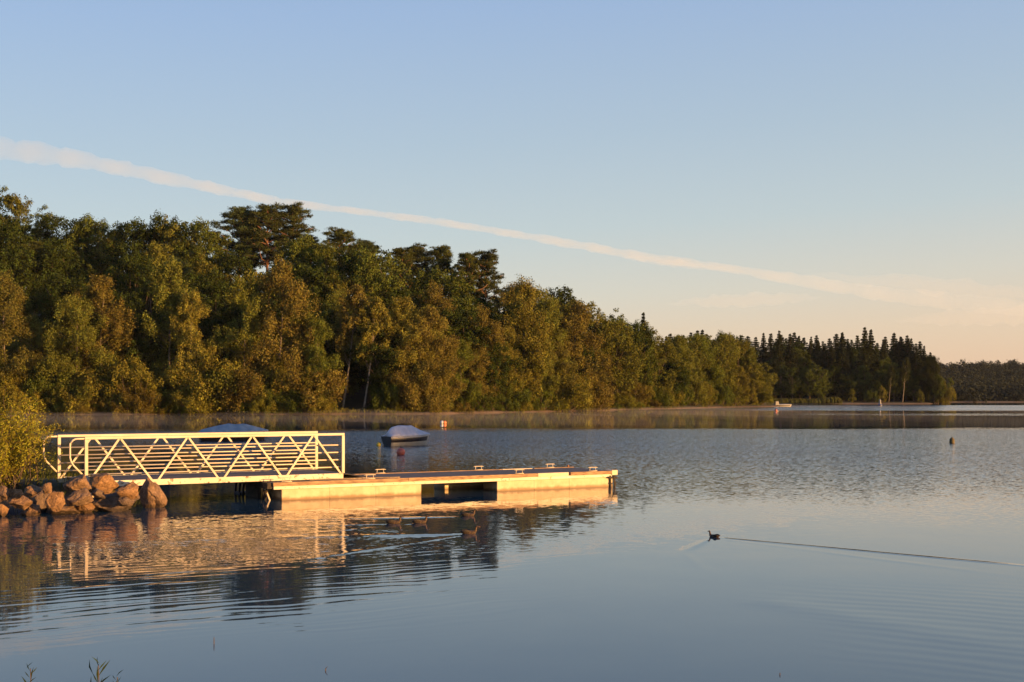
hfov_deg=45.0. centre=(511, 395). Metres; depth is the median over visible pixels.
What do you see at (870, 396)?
shore bush
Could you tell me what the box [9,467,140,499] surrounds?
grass
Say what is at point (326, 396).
shore bush
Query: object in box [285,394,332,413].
shore bush
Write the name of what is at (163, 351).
oak tree
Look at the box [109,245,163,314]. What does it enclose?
oak tree
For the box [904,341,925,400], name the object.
spruce tree
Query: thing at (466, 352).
birch tree
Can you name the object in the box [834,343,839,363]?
spruce tree
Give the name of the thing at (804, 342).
spruce tree
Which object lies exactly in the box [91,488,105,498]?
boulder
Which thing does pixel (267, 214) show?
pine tree
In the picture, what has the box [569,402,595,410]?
shore bush
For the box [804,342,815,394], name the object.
spruce tree
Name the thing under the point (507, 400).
shore bush
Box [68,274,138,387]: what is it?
birch tree
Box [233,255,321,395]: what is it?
birch tree
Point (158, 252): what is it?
oak tree
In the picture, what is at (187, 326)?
birch tree
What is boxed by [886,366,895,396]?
birch tree
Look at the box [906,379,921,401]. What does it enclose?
oak tree
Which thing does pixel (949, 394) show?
shore bush
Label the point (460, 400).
shore bush
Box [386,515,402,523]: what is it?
duck
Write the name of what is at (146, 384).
shore bush
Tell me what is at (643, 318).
spruce tree
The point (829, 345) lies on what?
spruce tree
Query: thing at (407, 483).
floating dock
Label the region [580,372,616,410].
shore bush
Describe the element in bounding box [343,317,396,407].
oak tree
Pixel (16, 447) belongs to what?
willow bush
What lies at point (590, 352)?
oak tree
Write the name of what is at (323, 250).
tree
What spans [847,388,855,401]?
shore bush
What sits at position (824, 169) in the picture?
sky
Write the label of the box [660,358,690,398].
oak tree
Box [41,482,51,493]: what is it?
boulder
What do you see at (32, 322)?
birch tree
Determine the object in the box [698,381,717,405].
shore bush
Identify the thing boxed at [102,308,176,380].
oak tree
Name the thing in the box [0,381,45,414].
shore bush
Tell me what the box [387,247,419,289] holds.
pine tree
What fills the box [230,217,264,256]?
pine tree
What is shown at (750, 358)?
birch tree
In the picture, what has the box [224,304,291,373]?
oak tree
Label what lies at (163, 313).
birch tree
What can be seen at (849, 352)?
spruce tree
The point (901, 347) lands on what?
spruce tree
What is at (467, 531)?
duck
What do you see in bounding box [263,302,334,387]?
birch tree
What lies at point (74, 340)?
oak tree
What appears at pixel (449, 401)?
shore bush
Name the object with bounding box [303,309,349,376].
oak tree
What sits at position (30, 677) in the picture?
waterside sprig
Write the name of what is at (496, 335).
birch tree
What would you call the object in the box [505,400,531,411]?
shore bush
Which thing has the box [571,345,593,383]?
oak tree
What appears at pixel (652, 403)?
shore bush
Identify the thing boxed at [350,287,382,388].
oak tree
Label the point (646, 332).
oak tree
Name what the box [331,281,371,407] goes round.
birch tree
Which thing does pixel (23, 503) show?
boulder
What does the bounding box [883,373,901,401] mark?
oak tree
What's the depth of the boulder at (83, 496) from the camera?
33.38 m
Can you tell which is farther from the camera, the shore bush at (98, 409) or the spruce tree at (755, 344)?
the spruce tree at (755, 344)
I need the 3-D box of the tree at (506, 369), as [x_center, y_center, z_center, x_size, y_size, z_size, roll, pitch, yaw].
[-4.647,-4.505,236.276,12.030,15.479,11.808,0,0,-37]
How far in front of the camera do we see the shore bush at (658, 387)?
295.43 m
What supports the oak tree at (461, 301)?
on the ground at (356, 401)
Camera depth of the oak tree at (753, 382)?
350.86 m
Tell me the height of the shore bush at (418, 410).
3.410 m
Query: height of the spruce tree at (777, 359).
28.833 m
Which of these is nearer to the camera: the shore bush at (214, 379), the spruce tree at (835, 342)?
the shore bush at (214, 379)
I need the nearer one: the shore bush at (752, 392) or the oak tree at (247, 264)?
the oak tree at (247, 264)
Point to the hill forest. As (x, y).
(987, 381)
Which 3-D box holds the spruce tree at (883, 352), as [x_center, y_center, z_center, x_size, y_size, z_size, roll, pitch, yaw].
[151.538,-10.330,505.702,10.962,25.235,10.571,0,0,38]
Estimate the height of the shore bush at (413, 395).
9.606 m
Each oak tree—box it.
[0,186,19,231]
[0,192,33,259]
[0,215,57,304]
[7,204,56,271]
[28,269,91,365]
[29,214,61,278]
[30,239,97,314]
[32,297,57,362]
[35,213,100,277]
[52,312,106,371]
[59,213,127,278]
[70,264,97,287]
[86,287,160,356]
[87,216,163,287]
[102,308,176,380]
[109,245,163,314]
[125,209,186,287]
[127,262,164,319]
[135,240,174,309]
[142,214,206,275]
[146,332,171,373]
[154,265,232,362]
[160,216,238,284]
[160,322,208,363]
[178,311,238,367]
[188,252,233,307]
[200,290,254,338]
[217,302,263,364]
[222,263,291,314]
[224,248,263,293]
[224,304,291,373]
[262,298,294,355]
[263,232,333,297]
[272,261,321,333]
[286,256,347,314]
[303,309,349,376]
[312,271,351,355]
[318,301,343,366]
[324,238,400,305]
[340,310,372,402]
[343,244,419,307]
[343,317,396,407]
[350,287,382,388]
[353,286,395,340]
[358,325,431,390]
[392,284,441,329]
[407,263,499,328]
[432,299,495,389]
[448,294,484,338]
[457,301,515,349]
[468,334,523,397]
[494,302,532,355]
[531,284,576,353]
[548,284,584,337]
[548,318,572,374]
[553,311,605,359]
[563,297,618,380]
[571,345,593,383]
[572,328,597,373]
[589,308,632,356]
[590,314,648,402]
[600,349,626,396]
[608,313,644,402]
[619,353,647,392]
[621,323,662,400]
[625,319,657,378]
[640,322,669,385]
[649,336,687,389]
[651,365,666,390]
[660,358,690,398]
[682,336,713,383]
[692,334,714,382]
[697,333,740,390]
[713,329,759,365]
[725,338,756,387]
[743,361,779,389]
[745,371,764,396]
[765,341,797,378]
[772,365,791,398]
[782,338,808,364]
[784,367,801,398]
[795,347,814,378]
[795,366,825,398]
[795,380,803,398]
[804,361,829,393]
[822,369,833,396]
[826,365,842,396]
[842,372,866,401]
[860,374,887,401]
[872,356,899,397]
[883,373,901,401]
[890,368,916,401]
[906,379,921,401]
[915,368,929,401]
[930,373,946,400]
[946,377,953,389]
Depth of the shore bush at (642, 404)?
279.52 m
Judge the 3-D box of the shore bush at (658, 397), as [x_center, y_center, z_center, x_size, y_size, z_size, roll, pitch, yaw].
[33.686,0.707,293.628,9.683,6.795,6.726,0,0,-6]
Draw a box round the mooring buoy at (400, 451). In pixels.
[397,447,404,454]
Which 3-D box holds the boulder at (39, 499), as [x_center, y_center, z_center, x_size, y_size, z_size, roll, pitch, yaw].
[-12.816,2.961,33.913,0.642,0.748,0.705,0,0,-19]
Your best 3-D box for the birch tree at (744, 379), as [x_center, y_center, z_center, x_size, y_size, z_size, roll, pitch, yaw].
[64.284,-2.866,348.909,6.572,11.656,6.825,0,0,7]
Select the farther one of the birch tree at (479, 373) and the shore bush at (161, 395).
the birch tree at (479, 373)
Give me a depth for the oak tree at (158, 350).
226.02 m
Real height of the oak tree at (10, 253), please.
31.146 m
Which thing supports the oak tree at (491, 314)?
on the ground at (356, 401)
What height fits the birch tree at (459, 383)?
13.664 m
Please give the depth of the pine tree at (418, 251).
282.06 m
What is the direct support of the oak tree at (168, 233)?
on the ground at (356, 401)
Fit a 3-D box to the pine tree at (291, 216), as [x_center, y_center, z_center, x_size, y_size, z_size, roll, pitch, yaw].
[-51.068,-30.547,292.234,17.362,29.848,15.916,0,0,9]
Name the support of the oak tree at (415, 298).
on the ground at (356, 401)
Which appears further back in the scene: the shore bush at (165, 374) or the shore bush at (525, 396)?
the shore bush at (525, 396)
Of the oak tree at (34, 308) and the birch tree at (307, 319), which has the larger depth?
the oak tree at (34, 308)
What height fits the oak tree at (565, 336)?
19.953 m
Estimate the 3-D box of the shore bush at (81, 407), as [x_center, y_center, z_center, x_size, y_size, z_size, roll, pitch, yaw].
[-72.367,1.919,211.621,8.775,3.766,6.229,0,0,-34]
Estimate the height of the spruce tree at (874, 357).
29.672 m
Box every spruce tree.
[640,312,645,327]
[742,336,759,361]
[751,337,763,363]
[759,333,766,360]
[761,348,771,375]
[762,333,775,358]
[766,330,791,398]
[769,345,776,371]
[775,334,807,398]
[789,333,797,345]
[800,337,808,357]
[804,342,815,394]
[805,341,828,396]
[810,343,833,397]
[813,335,822,359]
[826,332,861,400]
[826,338,831,361]
[828,334,839,367]
[828,346,836,394]
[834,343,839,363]
[844,327,881,400]
[846,343,853,377]
[847,339,855,357]
[853,335,860,358]
[858,329,888,400]
[878,339,892,397]
[879,337,889,357]
[887,332,908,399]
[889,335,913,399]
[890,336,907,399]
[898,338,915,399]
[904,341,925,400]
[904,344,924,400]
[911,346,935,401]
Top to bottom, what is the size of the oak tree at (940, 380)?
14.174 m
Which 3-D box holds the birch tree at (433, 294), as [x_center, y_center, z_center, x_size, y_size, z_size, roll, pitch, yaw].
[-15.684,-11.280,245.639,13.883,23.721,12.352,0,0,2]
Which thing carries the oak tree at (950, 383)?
on the ground at (356, 401)
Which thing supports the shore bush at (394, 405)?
on the ground at (356, 401)
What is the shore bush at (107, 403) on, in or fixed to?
on the ground at (356, 401)
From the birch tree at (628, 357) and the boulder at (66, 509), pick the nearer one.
the boulder at (66, 509)
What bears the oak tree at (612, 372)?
on the ground at (356, 401)
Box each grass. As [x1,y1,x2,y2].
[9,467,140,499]
[28,403,759,413]
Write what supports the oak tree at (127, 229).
on the ground at (356, 401)
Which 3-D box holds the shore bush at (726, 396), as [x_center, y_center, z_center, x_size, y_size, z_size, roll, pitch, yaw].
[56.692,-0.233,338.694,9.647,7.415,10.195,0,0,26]
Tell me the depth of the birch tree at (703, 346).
334.40 m
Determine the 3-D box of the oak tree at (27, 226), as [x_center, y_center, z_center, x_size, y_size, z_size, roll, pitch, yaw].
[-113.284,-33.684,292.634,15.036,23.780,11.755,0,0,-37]
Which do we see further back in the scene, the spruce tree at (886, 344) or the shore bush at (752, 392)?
the spruce tree at (886, 344)
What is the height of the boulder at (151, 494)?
1.075 m
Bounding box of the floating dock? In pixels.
[234,464,617,499]
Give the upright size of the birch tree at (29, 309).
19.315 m
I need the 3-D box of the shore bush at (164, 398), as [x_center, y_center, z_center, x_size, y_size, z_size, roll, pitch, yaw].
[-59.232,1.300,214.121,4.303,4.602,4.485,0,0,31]
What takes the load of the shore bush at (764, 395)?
on the ground at (356, 401)
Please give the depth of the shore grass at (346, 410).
215.51 m
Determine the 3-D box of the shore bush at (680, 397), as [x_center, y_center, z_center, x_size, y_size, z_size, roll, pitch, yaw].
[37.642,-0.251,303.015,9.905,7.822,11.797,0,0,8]
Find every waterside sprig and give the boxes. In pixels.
[22,663,35,681]
[89,658,108,681]
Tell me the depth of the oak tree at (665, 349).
297.19 m
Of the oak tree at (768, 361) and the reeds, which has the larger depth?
the oak tree at (768, 361)
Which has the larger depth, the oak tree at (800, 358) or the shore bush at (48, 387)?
the oak tree at (800, 358)
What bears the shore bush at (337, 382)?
on the ground at (356, 401)
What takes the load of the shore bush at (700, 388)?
on the ground at (356, 401)
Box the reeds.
[773,397,841,403]
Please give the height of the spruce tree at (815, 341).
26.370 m
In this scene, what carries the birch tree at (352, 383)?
on the ground at (356, 401)
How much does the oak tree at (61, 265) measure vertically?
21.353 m
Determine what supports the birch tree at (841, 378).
on the ground at (356, 401)
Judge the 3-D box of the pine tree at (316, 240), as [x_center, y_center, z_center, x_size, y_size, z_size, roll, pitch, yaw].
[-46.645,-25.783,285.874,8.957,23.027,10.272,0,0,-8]
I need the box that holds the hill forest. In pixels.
[938,359,1023,401]
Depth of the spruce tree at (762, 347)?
548.69 m
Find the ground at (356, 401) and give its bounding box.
[0,306,1023,503]
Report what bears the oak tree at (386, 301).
on the ground at (356, 401)
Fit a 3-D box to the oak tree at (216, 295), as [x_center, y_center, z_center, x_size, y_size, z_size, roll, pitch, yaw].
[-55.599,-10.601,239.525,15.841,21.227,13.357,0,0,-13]
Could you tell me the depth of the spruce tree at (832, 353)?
512.29 m
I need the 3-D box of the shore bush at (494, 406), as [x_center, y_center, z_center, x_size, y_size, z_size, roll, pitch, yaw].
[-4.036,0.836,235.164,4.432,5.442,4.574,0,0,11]
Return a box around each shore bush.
[0,354,30,409]
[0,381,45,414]
[4,388,53,413]
[19,365,68,412]
[43,368,85,412]
[44,387,82,413]
[59,356,144,414]
[62,369,100,411]
[63,396,112,413]
[86,398,110,413]
[98,375,137,413]
[108,354,163,410]
[110,386,161,414]
[137,378,161,390]
[145,400,167,413]
[151,347,249,413]
[153,383,181,411]
[155,364,191,395]
[158,390,173,412]
[164,386,237,413]
[171,404,197,413]
[183,352,267,413]
[212,404,231,413]
[218,363,269,413]
[233,400,252,413]
[245,377,284,412]
[247,396,288,413]
[253,352,351,413]
[261,354,302,412]
[265,388,313,413]
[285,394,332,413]
[291,367,331,412]
[309,375,346,407]
[365,379,406,411]
[376,363,424,410]
[385,394,401,413]
[397,369,447,413]
[408,400,423,412]
[425,383,454,410]
[447,394,464,411]
[453,399,474,412]
[463,388,488,410]
[467,392,495,411]
[485,388,502,410]
[491,383,531,411]
[491,394,514,411]
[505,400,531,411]
[526,371,593,410]
[527,400,541,410]
[532,386,554,409]
[545,395,569,410]
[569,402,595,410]
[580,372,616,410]
[612,392,639,409]
[612,403,622,409]
[624,382,651,409]
[625,401,645,409]
[631,381,676,405]
[643,385,673,408]
[649,399,661,407]
[667,386,684,406]
[674,380,694,406]
[681,379,712,407]
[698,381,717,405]
[713,383,734,404]
[741,383,757,404]
[742,387,774,404]
[816,389,824,398]
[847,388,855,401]
[863,387,878,401]
[877,385,887,401]
[914,390,924,402]
[932,384,956,403]
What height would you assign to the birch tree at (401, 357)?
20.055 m
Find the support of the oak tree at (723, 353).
on the ground at (356, 401)
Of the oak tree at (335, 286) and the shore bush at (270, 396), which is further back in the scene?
the oak tree at (335, 286)
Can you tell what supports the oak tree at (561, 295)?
on the ground at (356, 401)
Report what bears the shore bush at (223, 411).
on the ground at (356, 401)
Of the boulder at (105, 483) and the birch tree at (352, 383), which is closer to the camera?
the boulder at (105, 483)
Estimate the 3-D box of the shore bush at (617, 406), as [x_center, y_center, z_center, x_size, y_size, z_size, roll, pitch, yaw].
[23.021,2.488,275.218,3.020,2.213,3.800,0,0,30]
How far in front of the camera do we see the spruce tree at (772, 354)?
531.69 m
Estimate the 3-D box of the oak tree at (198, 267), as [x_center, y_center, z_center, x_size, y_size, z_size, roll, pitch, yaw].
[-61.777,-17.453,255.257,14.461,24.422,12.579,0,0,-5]
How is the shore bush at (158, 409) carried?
on the ground at (356, 401)
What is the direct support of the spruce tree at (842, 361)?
on the ground at (356, 401)
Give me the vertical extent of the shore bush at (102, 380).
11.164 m
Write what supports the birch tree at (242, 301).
on the ground at (356, 401)
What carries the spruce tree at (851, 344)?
on the ground at (356, 401)
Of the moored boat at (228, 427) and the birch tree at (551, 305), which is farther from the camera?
the birch tree at (551, 305)
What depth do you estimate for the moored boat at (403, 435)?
78.73 m
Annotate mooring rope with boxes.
[309,477,399,479]
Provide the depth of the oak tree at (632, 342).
290.99 m
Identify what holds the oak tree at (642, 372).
on the ground at (356, 401)
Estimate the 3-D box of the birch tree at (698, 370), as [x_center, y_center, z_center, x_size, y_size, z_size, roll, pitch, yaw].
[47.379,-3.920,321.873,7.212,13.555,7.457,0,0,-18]
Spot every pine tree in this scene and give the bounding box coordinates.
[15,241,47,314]
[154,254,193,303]
[203,205,271,276]
[229,201,294,270]
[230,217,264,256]
[263,201,319,271]
[295,234,321,271]
[319,226,359,286]
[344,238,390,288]
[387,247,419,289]
[388,242,441,296]
[415,244,457,297]
[446,252,493,302]
[463,248,505,311]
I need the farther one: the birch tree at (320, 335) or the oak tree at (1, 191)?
the oak tree at (1, 191)
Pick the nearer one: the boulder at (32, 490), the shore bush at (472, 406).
the boulder at (32, 490)
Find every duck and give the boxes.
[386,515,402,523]
[411,515,429,522]
[460,509,476,515]
[460,525,478,533]
[707,530,719,536]
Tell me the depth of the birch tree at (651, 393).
289.84 m
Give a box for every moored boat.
[197,423,267,440]
[381,425,429,445]
[773,401,791,406]
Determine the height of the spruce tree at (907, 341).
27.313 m
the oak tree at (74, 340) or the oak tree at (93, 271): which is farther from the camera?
the oak tree at (93, 271)
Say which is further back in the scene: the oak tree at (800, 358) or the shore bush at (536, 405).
the oak tree at (800, 358)
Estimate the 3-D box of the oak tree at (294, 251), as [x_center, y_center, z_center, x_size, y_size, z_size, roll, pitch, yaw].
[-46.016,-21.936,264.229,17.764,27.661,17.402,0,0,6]
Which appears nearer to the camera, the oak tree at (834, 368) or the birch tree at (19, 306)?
the birch tree at (19, 306)
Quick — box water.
[0,402,1023,681]
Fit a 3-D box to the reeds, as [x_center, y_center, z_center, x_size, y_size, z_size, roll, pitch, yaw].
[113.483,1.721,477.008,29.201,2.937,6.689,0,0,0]
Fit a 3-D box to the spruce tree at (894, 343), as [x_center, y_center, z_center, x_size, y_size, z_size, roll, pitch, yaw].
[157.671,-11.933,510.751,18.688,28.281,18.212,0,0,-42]
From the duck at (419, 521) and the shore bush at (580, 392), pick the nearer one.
the duck at (419, 521)
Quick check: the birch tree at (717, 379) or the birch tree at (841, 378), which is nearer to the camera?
the birch tree at (717, 379)
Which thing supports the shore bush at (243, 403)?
on the ground at (356, 401)
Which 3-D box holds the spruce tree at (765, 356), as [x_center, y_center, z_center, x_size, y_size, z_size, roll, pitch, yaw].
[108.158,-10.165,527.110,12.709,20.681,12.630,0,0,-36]
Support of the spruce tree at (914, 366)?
on the ground at (356, 401)
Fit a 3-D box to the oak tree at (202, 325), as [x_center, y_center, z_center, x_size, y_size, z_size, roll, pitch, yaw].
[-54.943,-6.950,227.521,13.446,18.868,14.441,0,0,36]
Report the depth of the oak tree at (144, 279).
246.10 m
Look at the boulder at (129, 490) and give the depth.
33.86 m
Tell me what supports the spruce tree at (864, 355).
on the ground at (356, 401)
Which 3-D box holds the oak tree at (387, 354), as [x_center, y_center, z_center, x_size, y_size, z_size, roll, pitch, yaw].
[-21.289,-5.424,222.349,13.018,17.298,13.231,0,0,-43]
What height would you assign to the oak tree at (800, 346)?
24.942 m
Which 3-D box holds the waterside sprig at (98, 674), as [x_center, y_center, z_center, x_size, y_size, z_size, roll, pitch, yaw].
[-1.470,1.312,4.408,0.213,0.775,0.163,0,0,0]
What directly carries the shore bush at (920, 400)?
on the ground at (356, 401)
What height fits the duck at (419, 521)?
0.239 m
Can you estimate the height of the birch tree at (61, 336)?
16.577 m
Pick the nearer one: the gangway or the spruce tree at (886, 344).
the gangway
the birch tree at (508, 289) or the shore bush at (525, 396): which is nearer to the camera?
the shore bush at (525, 396)
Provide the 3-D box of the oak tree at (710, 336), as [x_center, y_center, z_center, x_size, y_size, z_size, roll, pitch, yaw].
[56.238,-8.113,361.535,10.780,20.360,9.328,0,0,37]
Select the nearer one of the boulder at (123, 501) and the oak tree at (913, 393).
the boulder at (123, 501)
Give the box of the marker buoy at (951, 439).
[949,437,954,442]
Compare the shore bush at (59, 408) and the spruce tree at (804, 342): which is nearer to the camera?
the shore bush at (59, 408)
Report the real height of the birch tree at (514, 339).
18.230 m
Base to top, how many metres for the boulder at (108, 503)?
0.663 m
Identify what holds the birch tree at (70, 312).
on the ground at (356, 401)
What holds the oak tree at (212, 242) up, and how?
on the ground at (356, 401)
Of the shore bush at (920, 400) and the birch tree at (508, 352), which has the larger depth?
the shore bush at (920, 400)
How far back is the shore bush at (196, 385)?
211.73 m
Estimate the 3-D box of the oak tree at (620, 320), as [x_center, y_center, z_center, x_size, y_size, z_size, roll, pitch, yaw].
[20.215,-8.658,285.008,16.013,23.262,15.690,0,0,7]
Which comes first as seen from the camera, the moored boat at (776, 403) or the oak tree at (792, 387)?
the moored boat at (776, 403)
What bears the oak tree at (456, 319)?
on the ground at (356, 401)
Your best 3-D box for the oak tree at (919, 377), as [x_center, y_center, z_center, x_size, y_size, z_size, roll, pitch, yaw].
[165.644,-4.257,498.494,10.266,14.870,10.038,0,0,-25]
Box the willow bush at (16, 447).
[0,381,64,488]
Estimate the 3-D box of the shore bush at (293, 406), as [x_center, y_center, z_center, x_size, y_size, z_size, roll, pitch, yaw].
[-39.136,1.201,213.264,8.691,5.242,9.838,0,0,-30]
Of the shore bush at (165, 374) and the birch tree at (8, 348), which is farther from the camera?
the birch tree at (8, 348)
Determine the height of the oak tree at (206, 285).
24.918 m
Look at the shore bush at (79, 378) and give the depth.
211.15 m
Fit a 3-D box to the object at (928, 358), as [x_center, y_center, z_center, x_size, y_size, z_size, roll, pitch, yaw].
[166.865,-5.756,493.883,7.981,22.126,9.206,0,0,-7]
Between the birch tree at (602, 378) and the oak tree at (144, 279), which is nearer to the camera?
the oak tree at (144, 279)
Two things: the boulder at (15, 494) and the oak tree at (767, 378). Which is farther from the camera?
the oak tree at (767, 378)
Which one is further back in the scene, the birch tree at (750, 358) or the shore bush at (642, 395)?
the birch tree at (750, 358)
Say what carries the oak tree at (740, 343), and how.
on the ground at (356, 401)
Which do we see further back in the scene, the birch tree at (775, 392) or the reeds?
the birch tree at (775, 392)
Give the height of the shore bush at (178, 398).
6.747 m
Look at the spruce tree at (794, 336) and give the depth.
542.56 m
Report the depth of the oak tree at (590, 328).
271.75 m
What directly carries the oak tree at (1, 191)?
on the ground at (356, 401)
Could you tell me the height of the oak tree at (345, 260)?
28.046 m
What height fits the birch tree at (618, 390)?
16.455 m
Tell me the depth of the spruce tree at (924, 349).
505.64 m
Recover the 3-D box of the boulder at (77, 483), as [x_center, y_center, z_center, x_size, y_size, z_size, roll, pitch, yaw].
[-12.031,2.471,34.104,0.690,0.610,0.562,0,0,33]
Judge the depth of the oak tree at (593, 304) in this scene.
275.93 m
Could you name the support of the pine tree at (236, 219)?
on the ground at (356, 401)
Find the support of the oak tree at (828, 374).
on the ground at (356, 401)
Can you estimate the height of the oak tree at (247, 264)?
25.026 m
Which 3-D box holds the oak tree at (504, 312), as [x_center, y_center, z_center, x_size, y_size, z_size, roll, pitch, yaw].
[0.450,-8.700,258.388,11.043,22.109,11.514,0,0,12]
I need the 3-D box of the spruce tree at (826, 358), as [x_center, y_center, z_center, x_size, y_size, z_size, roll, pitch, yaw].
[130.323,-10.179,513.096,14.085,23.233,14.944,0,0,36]
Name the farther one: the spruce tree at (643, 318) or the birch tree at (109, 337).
the spruce tree at (643, 318)
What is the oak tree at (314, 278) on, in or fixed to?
on the ground at (356, 401)
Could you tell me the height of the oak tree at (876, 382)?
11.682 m
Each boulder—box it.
[0,486,9,500]
[0,501,9,516]
[8,489,23,499]
[8,496,32,509]
[20,504,40,515]
[24,484,41,496]
[33,491,49,512]
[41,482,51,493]
[45,491,64,511]
[47,505,79,513]
[63,474,91,492]
[65,488,93,505]
[76,503,94,512]
[89,473,118,493]
[90,492,133,511]
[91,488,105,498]
[115,482,138,499]
[116,497,130,506]
[139,478,167,507]
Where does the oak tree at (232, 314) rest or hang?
on the ground at (356, 401)
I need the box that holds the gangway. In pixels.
[43,431,365,497]
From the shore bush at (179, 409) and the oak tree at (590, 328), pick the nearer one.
the shore bush at (179, 409)
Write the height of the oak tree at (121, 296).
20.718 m
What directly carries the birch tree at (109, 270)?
on the ground at (356, 401)
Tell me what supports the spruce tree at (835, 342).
on the ground at (356, 401)
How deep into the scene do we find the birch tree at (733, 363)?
350.93 m
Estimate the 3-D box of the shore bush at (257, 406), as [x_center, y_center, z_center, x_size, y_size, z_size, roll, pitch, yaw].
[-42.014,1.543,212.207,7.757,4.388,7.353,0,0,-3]
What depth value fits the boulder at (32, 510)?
32.95 m
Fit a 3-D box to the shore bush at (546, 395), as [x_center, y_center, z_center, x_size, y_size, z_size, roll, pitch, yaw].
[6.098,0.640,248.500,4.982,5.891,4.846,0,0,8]
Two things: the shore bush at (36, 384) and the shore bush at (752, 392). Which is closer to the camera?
the shore bush at (36, 384)
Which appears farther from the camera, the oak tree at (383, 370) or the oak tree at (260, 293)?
the oak tree at (260, 293)
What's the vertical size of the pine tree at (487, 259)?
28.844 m
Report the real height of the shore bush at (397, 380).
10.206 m
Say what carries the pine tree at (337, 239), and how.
on the ground at (356, 401)
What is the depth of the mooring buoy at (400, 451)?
66.64 m
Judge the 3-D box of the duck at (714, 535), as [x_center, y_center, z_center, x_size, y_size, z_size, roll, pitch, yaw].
[4.562,3.145,27.981,0.129,0.174,0.353,0,0,-45]
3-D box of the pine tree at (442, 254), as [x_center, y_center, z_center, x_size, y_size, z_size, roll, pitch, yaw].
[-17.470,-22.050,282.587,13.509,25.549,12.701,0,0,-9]
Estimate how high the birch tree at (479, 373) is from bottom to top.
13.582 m
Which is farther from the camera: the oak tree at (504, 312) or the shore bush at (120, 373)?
the oak tree at (504, 312)
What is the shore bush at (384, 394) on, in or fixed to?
on the ground at (356, 401)
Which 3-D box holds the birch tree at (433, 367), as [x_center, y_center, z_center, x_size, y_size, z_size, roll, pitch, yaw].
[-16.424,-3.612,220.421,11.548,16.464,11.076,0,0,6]
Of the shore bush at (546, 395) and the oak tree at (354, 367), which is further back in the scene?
the shore bush at (546, 395)
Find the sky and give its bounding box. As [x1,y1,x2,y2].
[0,0,1023,365]
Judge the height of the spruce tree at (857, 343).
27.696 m
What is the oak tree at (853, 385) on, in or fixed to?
on the ground at (356, 401)
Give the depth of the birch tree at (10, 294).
211.69 m
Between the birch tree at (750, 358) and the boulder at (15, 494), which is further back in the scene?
the birch tree at (750, 358)
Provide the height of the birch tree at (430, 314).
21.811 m
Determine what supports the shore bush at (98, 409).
on the ground at (356, 401)
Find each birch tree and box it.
[0,268,47,403]
[0,269,29,363]
[0,304,26,372]
[6,312,61,374]
[7,291,50,367]
[17,294,118,411]
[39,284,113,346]
[43,319,74,374]
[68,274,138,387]
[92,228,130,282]
[94,304,138,368]
[97,267,131,303]
[139,254,193,389]
[155,311,165,331]
[168,287,222,391]
[207,271,270,394]
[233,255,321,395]
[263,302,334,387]
[267,317,306,362]
[298,316,343,401]
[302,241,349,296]
[321,288,361,398]
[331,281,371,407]
[351,295,393,410]
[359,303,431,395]
[373,295,423,408]
[387,313,450,410]
[391,332,454,410]
[400,304,462,412]
[414,279,459,336]
[418,305,461,372]
[436,345,466,410]
[446,338,487,403]
[452,303,508,405]
[454,340,489,402]
[477,327,515,399]
[485,281,535,325]
[500,323,532,407]
[501,274,554,406]
[503,345,526,389]
[519,329,570,407]
[522,294,577,399]
[543,340,579,409]
[555,300,621,409]
[592,351,616,397]
[607,347,637,404]
[638,370,657,406]
[665,333,708,403]
[688,332,727,403]
[689,355,707,402]
[702,361,723,404]
[716,332,741,386]
[732,365,749,403]
[740,346,763,385]
[770,374,776,398]
[836,373,849,400]
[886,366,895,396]
[899,357,910,401]
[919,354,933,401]
[921,355,944,403]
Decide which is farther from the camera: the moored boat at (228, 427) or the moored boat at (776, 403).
the moored boat at (776, 403)
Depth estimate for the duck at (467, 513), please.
32.80 m
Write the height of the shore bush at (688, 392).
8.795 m
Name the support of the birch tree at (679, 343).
on the ground at (356, 401)
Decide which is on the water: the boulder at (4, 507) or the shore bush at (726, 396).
the boulder at (4, 507)
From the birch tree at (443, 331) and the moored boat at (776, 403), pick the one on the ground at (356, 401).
the birch tree at (443, 331)
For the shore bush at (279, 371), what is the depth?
212.59 m
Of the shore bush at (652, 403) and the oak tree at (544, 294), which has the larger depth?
the shore bush at (652, 403)
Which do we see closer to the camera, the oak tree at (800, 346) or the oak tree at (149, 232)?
the oak tree at (149, 232)
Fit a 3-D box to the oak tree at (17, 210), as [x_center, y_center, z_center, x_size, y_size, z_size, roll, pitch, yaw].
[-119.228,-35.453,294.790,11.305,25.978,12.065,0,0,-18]
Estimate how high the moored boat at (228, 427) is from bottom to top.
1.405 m
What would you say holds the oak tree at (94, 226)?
on the ground at (356, 401)
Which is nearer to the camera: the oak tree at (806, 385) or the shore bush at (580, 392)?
the shore bush at (580, 392)
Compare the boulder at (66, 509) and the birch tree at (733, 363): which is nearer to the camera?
the boulder at (66, 509)
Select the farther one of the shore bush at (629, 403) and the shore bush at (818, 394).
the shore bush at (818, 394)
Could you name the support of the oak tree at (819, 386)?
on the ground at (356, 401)
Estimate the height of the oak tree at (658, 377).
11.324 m
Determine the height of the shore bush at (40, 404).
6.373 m
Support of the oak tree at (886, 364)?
on the ground at (356, 401)
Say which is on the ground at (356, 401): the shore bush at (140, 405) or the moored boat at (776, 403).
the shore bush at (140, 405)
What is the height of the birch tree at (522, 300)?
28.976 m

